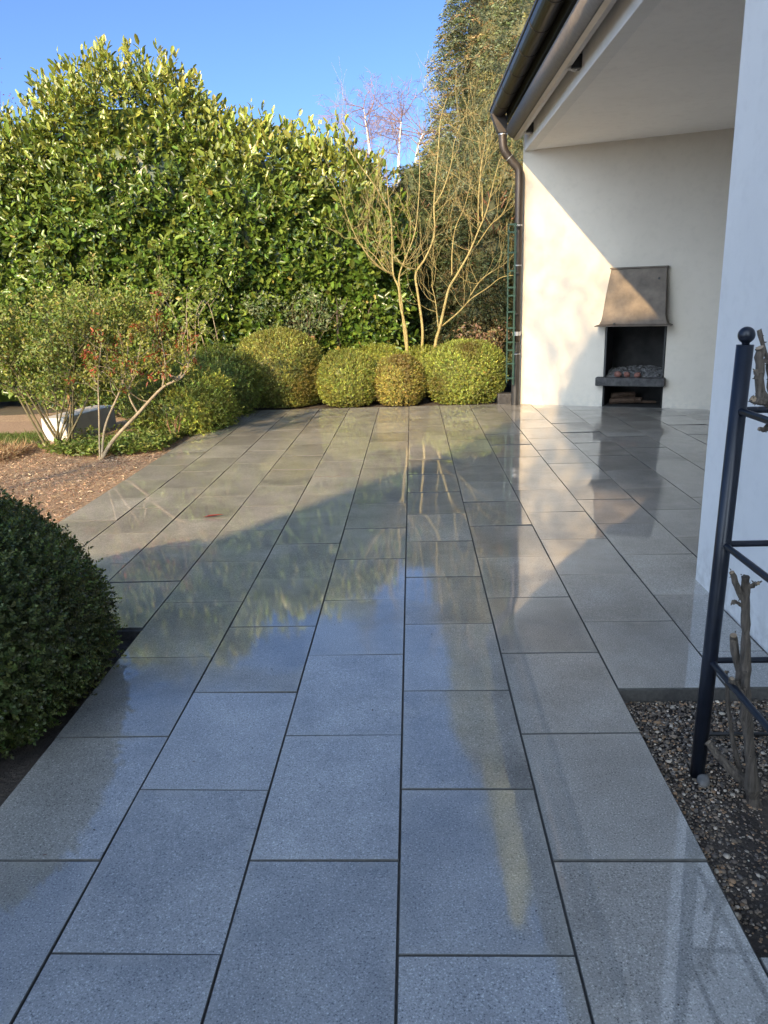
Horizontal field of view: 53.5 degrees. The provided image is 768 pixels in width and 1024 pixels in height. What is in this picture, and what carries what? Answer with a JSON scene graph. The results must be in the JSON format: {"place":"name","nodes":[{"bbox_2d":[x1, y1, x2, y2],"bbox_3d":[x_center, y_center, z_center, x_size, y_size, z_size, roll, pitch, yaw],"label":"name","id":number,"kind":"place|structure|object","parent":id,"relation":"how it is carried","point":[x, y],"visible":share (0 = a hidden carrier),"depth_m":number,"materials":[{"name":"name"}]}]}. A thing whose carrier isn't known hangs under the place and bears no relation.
{"place":"outdoors","nodes":[
{"label":"outdoors","id":0,"kind":"place"},
{"bbox_2d":[0,436,38,462],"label":"dry grass","id":1,"kind":"structure","parent":0,"point":[9,449],"depth_m":7.82,"materials":[{"name":"beige plant"}]},
{"bbox_2d":[0,421,42,433],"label":"garden path","id":2,"kind":"structure","parent":0,"point":[11,427],"depth_m":9.48,"materials":[{"name":"beige gravel"}]},
{"bbox_2d":[0,428,44,446],"bbox_3d":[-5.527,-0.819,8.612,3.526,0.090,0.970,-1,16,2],"label":"grass","id":3,"kind":"structure","parent":0,"point":[31,435],"depth_m":8.61,"materials":[{"name":"green plant"}]},
{"bbox_2d":[0,412,195,534],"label":"bark mulch bed","id":4,"kind":"object","parent":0,"point":[17,418],"visible":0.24,"depth_m":6.94,"materials":[{"name":"brown wood"}]},
{"bbox_2d":[41,405,115,441],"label":"concrete block","id":5,"kind":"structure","parent":4,"relation":"on","point":[88,417],"depth_m":8.88,"materials":[{"name":"white concrete"}]},
{"bbox_2d":[0,298,184,420],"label":"young privet","id":6,"kind":"object","parent":4,"relation":"on","point":[108,397],"visible":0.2,"depth_m":10.07,"materials":[{"name":"green plant"}]},
{"bbox_2d":[0,237,185,446],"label":"rose bush","id":7,"kind":"object","parent":4,"relation":"on","point":[68,360],"visible":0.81,"depth_m":7.77,"materials":[{"name":"green plant"}]},
{"bbox_2d":[37,423,191,455],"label":"ground cover","id":8,"kind":"object","parent":4,"relation":"on","point":[143,441],"visible":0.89,"depth_m":7.85,"materials":[{"name":"green plant"}]},
{"bbox_2d":[63,289,207,459],"bbox_3d":[-2.361,-1.299,7.333,1.330,1.634,1.071,-9,17,-24],"label":"red leaved shrub","id":9,"kind":"object","parent":4,"relation":"on","point":[146,334],"visible":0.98,"depth_m":7.28,"materials":[{"name":"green plant"}]},
{"bbox_2d":[164,410,183,433],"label":"red stemmed seedling","id":10,"kind":"object","parent":4,"relation":"on","point":[175,423],"visible":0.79,"depth_m":8.28,"materials":[{"name":"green plant"}]},
{"bbox_2d":[115,356,249,436],"bbox_3d":[-2.426,-1.369,8.957,1.532,0.914,1.342,-1,16,2],"label":"boxwood bush","id":11,"kind":"object","parent":4,"relation":"on","point":[198,398],"visible":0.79,"depth_m":8.67,"materials":[{"name":"green plant"}]},
{"bbox_2d":[173,339,266,415],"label":"boxwood bush","id":12,"kind":"object","parent":4,"relation":"on","point":[232,367],"visible":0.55,"depth_m":9.77,"materials":[{"name":"green plant"}]},
{"bbox_2d":[0,0,469,186],"label":"sky","id":13,"kind":"structure","parent":0,"point":[284,54],"materials":[{"name":"blue"}]},
{"bbox_2d":[0,381,510,414],"bbox_3d":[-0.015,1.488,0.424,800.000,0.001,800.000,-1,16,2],"label":"ground","id":14,"kind":"structure","parent":0,"point":[12,408],"depth_m":12.11,"materials":[{"name":"brown soil"}]},
{"bbox_2d":[0,97,73,404],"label":"cherry laurel","id":15,"kind":"object","parent":14,"relation":"on","point":[5,131],"visible":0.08,"depth_m":11.38,"materials":[{"name":"green plant"}]},
{"bbox_2d":[0,640,133,806],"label":"ball bed","id":16,"kind":"object","parent":14,"relation":"on","point":[17,769],"visible":0.16,"depth_m":2.67,"materials":[{"name":"soil"}]},
{"bbox_2d":[0,486,127,759],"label":"boxwood ball","id":17,"kind":"object","parent":16,"relation":"on","point":[53,602],"visible":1,"depth_m":2.78,"materials":[{"name":"green plant"}]},
{"bbox_2d":[0,33,263,410],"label":"cherry laurel","id":18,"kind":"object","parent":14,"relation":"on","point":[118,184],"visible":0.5,"depth_m":11.09,"materials":[{"name":"green plant"}]},
{"bbox_2d":[151,273,239,359],"bbox_3d":[-2.626,-2.380,10.715,1.050,1.864,0.706,4,17,18],"label":"leafy cane shrub","id":19,"kind":"object","parent":14,"relation":"on","point":[195,315],"visible":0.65,"depth_m":10.65,"materials":[{"name":"green plant"}]},
{"bbox_2d":[161,97,337,398],"bbox_3d":[-2.124,-4.078,12.170,3.083,4.443,3.181,-1,16,2],"label":"cherry laurel","id":20,"kind":"object","parent":14,"relation":"on","point":[244,192],"visible":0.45,"depth_m":11.10,"materials":[{"name":"green plant"}]},
{"bbox_2d":[245,391,505,410],"bbox_3d":[-0.094,-1.827,11.874,3.904,0.044,3.180,-1,16,2],"label":"planting bed","id":21,"kind":"object","parent":14,"relation":"on","point":[427,401],"visible":0.06,"depth_m":10.75,"materials":[{"name":"soil"}]},
{"bbox_2d":[236,326,324,408],"bbox_3d":[-1.486,-2.041,10.780,1.414,1.153,1.162,-1,16,2],"label":"boxwood ball","id":22,"kind":"object","parent":21,"relation":"on","point":[289,362],"visible":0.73,"depth_m":10.45,"materials":[{"name":"green plant"}]},
{"bbox_2d":[238,271,346,343],"bbox_3d":[-1.344,-2.583,11.270,1.508,1.879,0.816,-6,16,-14],"label":"grey green shrub","id":23,"kind":"object","parent":21,"relation":"on","point":[318,324],"visible":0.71,"depth_m":11.12,"materials":[{"name":"green plant"}]},
{"bbox_2d":[261,110,424,363],"bbox_3d":[-0.713,-4.052,12.157,2.722,4.238,2.723,-1,16,2],"label":"cherry laurel","id":24,"kind":"object","parent":21,"relation":"on","point":[358,283],"visible":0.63,"depth_m":11.32,"materials":[{"name":"green plant"}]},
{"bbox_2d":[315,347,376,407],"bbox_3d":[-0.517,-1.861,10.579,0.909,0.858,0.802,-1,16,2],"label":"boxwood ball","id":25,"kind":"object","parent":21,"relation":"on","point":[348,379],"visible":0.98,"depth_m":10.39,"materials":[{"name":"green plant"}]},
{"bbox_2d":[357,341,406,400],"bbox_3d":[-0.081,-2.034,11.094,0.951,0.884,0.773,-1,16,2],"label":"boxwood ball","id":26,"kind":"object","parent":21,"relation":"on","point":[379,353],"visible":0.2,"depth_m":10.96,"materials":[{"name":"green plant"}]},
{"bbox_2d":[373,353,426,405],"bbox_3d":[0.210,-1.822,10.544,0.779,0.761,0.687,-1,16,2],"label":"boxwood ball","id":27,"kind":"object","parent":21,"relation":"on","point":[400,378],"visible":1,"depth_m":10.38,"materials":[{"name":"green plant"}]},
{"bbox_2d":[314,46,521,397],"bbox_3d":[0.690,-3.929,10.633,3.303,4.732,1.497,-1,16,2],"label":"bare shrub","id":28,"kind":"object","parent":21,"relation":"on","point":[405,333],"visible":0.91,"depth_m":10.59,"materials":[{"name":"brown plant"}]},
{"bbox_2d":[401,344,438,398],"bbox_3d":[0.568,-2.030,11.079,0.836,0.846,0.669,-1,16,2],"label":"boxwood ball","id":29,"kind":"object","parent":21,"relation":"on","point":[424,357],"visible":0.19,"depth_m":10.96,"materials":[{"name":"green plant"}]},
{"bbox_2d":[424,337,508,404],"bbox_3d":[1.148,-1.962,10.595,1.194,0.943,1.082,-1,16,2],"label":"boxwood ball","id":30,"kind":"object","parent":21,"relation":"on","point":[465,371],"visible":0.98,"depth_m":10.30,"materials":[{"name":"green plant"}]},
{"bbox_2d":[453,319,511,351],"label":"dry hydrangea","id":31,"kind":"object","parent":21,"relation":"on","point":[489,335],"visible":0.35,"depth_m":11.27,"materials":[{"name":"brown plant"}]},
{"bbox_2d":[497,392,510,403],"bbox_3d":[1.672,-1.537,10.353,0.260,0.160,0.140,-1,16,2],"label":"edging stone","id":32,"kind":"object","parent":21,"relation":"on","point":[503,398],"visible":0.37,"depth_m":10.29,"materials":[{"name":"grey stone"}]},
{"bbox_2d":[314,68,452,187],"bbox_3d":[0.398,-12.004,29.766,6.208,9.939,3.726,2,16,13],"label":"birch tree","id":33,"kind":"object","parent":14,"relation":"on","point":[390,118],"visible":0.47,"depth_m":28.85,"materials":[{"name":"white plant"}]},
{"bbox_2d":[384,162,462,353],"bbox_3d":[0.624,-3.918,12.717,2.586,3.661,1.973,-1,16,2],"label":"juniper bush","id":34,"kind":"object","parent":14,"relation":"on","point":[410,184],"visible":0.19,"depth_m":12.35,"materials":[{"name":"green plant"}]},
{"bbox_2d":[412,138,456,206],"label":"juniper bush","id":35,"kind":"object","parent":14,"relation":"on","point":[433,158],"depth_m":14.98,"materials":[{"name":"green plant"}]},
{"bbox_2d":[425,185,514,386],"bbox_3d":[1.766,-3.426,11.841,2.289,3.124,1.847,-1,16,2],"label":"juniper bush","id":36,"kind":"object","parent":14,"relation":"on","point":[487,308],"visible":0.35,"depth_m":11.52,"materials":[{"name":"green plant"}]},
{"bbox_2d":[411,0,534,358],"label":"cypress tree","id":37,"kind":"object","parent":14,"relation":"on","point":[491,32],"visible":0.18,"depth_m":12.23,"materials":[{"name":"green plant"}]},
{"bbox_2d":[489,0,767,652],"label":"house","id":38,"kind":"structure","parent":14,"relation":"on","point":[645,142],"depth_m":8.47,"materials":[{"name":"white paint"}]},
{"bbox_2d":[506,223,518,384],"bbox_3d":[1.646,-2.663,9.833,0.129,1.990,0.297,-1,16,2],"label":"plant trellis","id":39,"kind":"object","parent":38,"relation":"attached to","point":[513,311],"visible":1,"depth_m":9.72,"materials":[{"name":"green metal"}]},
{"bbox_2d":[507,0,616,139],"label":"awning","id":40,"kind":"object","parent":38,"relation":"attached to","point":[584,20],"visible":1,"depth_m":6.17,"materials":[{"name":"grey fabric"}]},
{"bbox_2d":[624,699,767,958],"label":"gravel bed","id":41,"kind":"object","parent":14,"relation":"on","point":[754,940],"visible":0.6,"depth_m":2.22,"materials":[{"name":"grey gravel"}]},
{"bbox_2d":[696,774,709,787],"bbox_3d":[1.001,0.843,2.387,0.041,0.033,0.059,-1,16,2],"label":"stone","id":42,"kind":"object","parent":41,"relation":"on","point":[703,780],"visible":1,"depth_m":2.37,"materials":[{"name":"grey stone"}]},
{"bbox_2d":[690,326,767,778],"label":"trellis frame","id":43,"kind":"object","parent":41,"relation":"on","point":[740,411],"visible":0.97,"depth_m":2.19,"materials":[{"name":"black metal"}]},
{"bbox_2d":[704,569,762,808],"bbox_3d":[1.050,0.526,2.241,0.185,0.810,0.160,-1,16,2],"label":"pruned rose","id":44,"kind":"object","parent":41,"relation":"on","point":[749,781],"visible":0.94,"depth_m":2.21,"materials":[{"name":"brown plant"}]},
{"bbox_2d":[748,329,767,431],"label":"climbing rose","id":45,"kind":"object","parent":41,"relation":"on","point":[760,397],"visible":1,"depth_m":1.94,"materials":[{"name":"brown plant"}]},
{"bbox_2d":[0,404,767,1023],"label":"patio","id":46,"kind":"structure","parent":0,"point":[454,810],"depth_m":2.55,"materials":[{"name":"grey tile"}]},
{"bbox_2d":[594,265,672,407],"bbox_3d":[3.147,-2.152,9.531,0.886,1.742,0.814,5,17,24],"label":"fireplace","id":47,"kind":"object","parent":46,"relation":"on","point":[635,321],"visible":0.96,"depth_m":9.31,"materials":[{"name":"metal"}]},
{"bbox_2d":[614,371,621,376],"bbox_3d":[2.945,-1.734,9.589,0.074,0.083,0.100,-9,17,-23],"label":"red stone","id":48,"kind":"object","parent":47,"relation":"on","point":[617,374],"visible":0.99,"depth_m":9.56,"materials":[{"name":"red stone"}]},
{"bbox_2d":[609,397,633,403],"bbox_3d":[3.070,-1.439,9.845,0.303,0.085,0.076,2,16,13],"label":"log","id":49,"kind":"object","parent":47,"relation":"in","point":[620,400],"visible":1,"depth_m":9.82,"materials":[{"name":"brown wood"}]},
{"bbox_2d":[624,397,642,402],"bbox_3d":[3.184,-1.461,9.899,0.343,0.089,0.081,11,20,38],"label":"log","id":50,"kind":"object","parent":47,"relation":"in","point":[638,399],"visible":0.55,"depth_m":9.80,"materials":[{"name":"brown wood"}]},
{"bbox_2d":[611,392,634,397],"bbox_3d":[3.093,-1.516,9.857,0.303,0.081,0.072,-2,16,0],"label":"log","id":51,"kind":"object","parent":50,"relation":"on","point":[622,394],"visible":1,"depth_m":9.83,"materials":[{"name":"brown wood"}]},
{"bbox_2d":[606,365,661,376],"bbox_3d":[3.221,-1.803,9.734,0.670,0.107,0.460,5,17,24],"label":"ash heap","id":52,"kind":"object","parent":47,"relation":"on","point":[632,375],"visible":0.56,"depth_m":9.64,"materials":[{"name":"grey"}]},
{"bbox_2d":[608,365,661,376],"bbox_3d":[3.224,-1.804,9.732,0.672,0.127,0.441,5,17,23],"label":"charcoal","id":53,"kind":"object","parent":52,"relation":"on","point":[650,370],"visible":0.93,"depth_m":9.64,"materials":[{"name":"grey stone"}]},
{"bbox_2d":[634,372,640,376],"bbox_3d":[3.159,-1.709,9.490,0.089,0.067,0.081,-1,16,2],"label":"red stone","id":54,"kind":"object","parent":47,"relation":"on","point":[637,374],"visible":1,"depth_m":9.46,"materials":[{"name":"red stone"}]},
{"bbox_2d":[634,400,655,402],"bbox_3d":[3.323,-1.418,9.800,0.341,0.044,0.034,7,18,29],"label":"log","id":55,"kind":"object","parent":47,"relation":"in","point":[645,401],"visible":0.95,"depth_m":9.76,"materials":[{"name":"brown wood"}]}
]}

